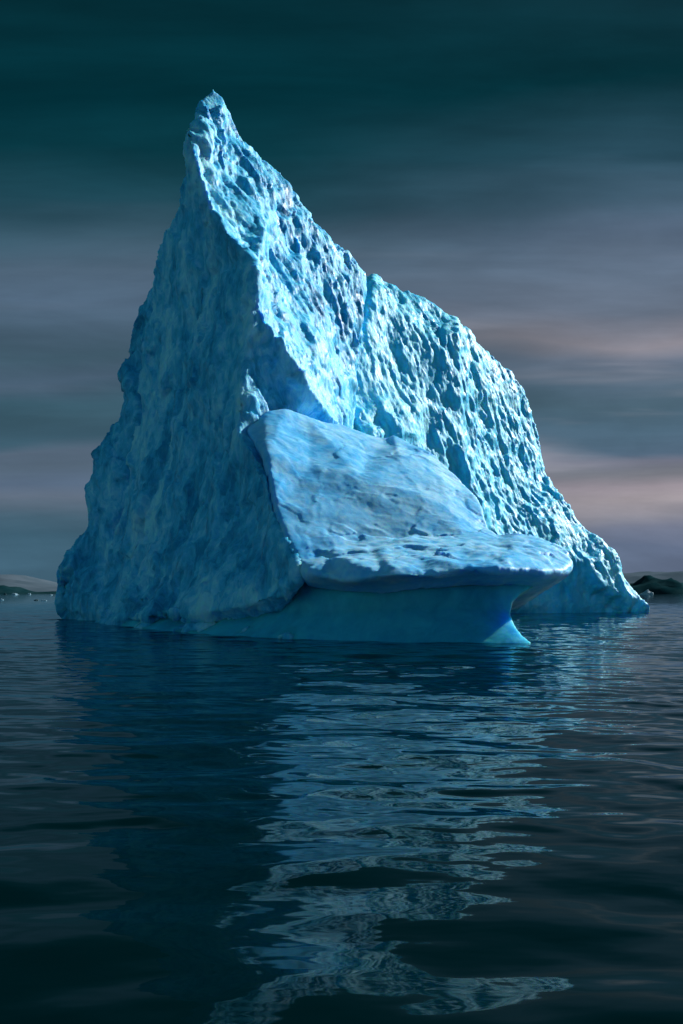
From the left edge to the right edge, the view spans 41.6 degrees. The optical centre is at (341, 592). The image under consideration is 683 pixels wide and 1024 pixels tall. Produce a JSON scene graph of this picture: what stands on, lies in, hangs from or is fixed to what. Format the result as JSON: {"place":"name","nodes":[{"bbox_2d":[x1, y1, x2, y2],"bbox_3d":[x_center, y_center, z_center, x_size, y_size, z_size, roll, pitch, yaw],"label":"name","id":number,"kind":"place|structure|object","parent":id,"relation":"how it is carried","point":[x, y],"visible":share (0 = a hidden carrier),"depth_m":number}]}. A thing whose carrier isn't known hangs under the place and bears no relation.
{"place":"outdoors","nodes":[
{"label":"outdoors","id":0,"kind":"place"},
{"bbox_2d":[0,594,682,1023],"bbox_3d":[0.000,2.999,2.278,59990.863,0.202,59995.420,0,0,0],"label":"water","id":1,"kind":"structure","parent":0,"point":[200,828],"depth_m":11.61},
{"bbox_2d":[55,90,649,643],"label":"iceberg","id":2,"kind":"object","parent":1,"relation":"on","point":[315,432],"visible":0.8,"depth_m":83.78},
{"bbox_2d":[638,589,653,594],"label":"iceberg","id":3,"kind":"object","parent":1,"relation":"on","point":[647,592],"visible":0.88,"depth_m":1682.06},
{"bbox_2d":[0,571,682,591],"bbox_3d":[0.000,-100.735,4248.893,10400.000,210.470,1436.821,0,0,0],"label":"snow hill","id":4,"kind":"structure","parent":0,"point":[29,583],"depth_m":3940.35},
{"bbox_2d":[0,575,682,593],"bbox_3d":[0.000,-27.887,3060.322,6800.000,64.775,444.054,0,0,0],"label":"shore hill","id":5,"kind":"structure","parent":0,"point":[650,583],"depth_m":2907.33},
{"bbox_2d":[0,0,682,581],"label":"sky","id":6,"kind":"structure","parent":0,"point":[514,168]}
]}

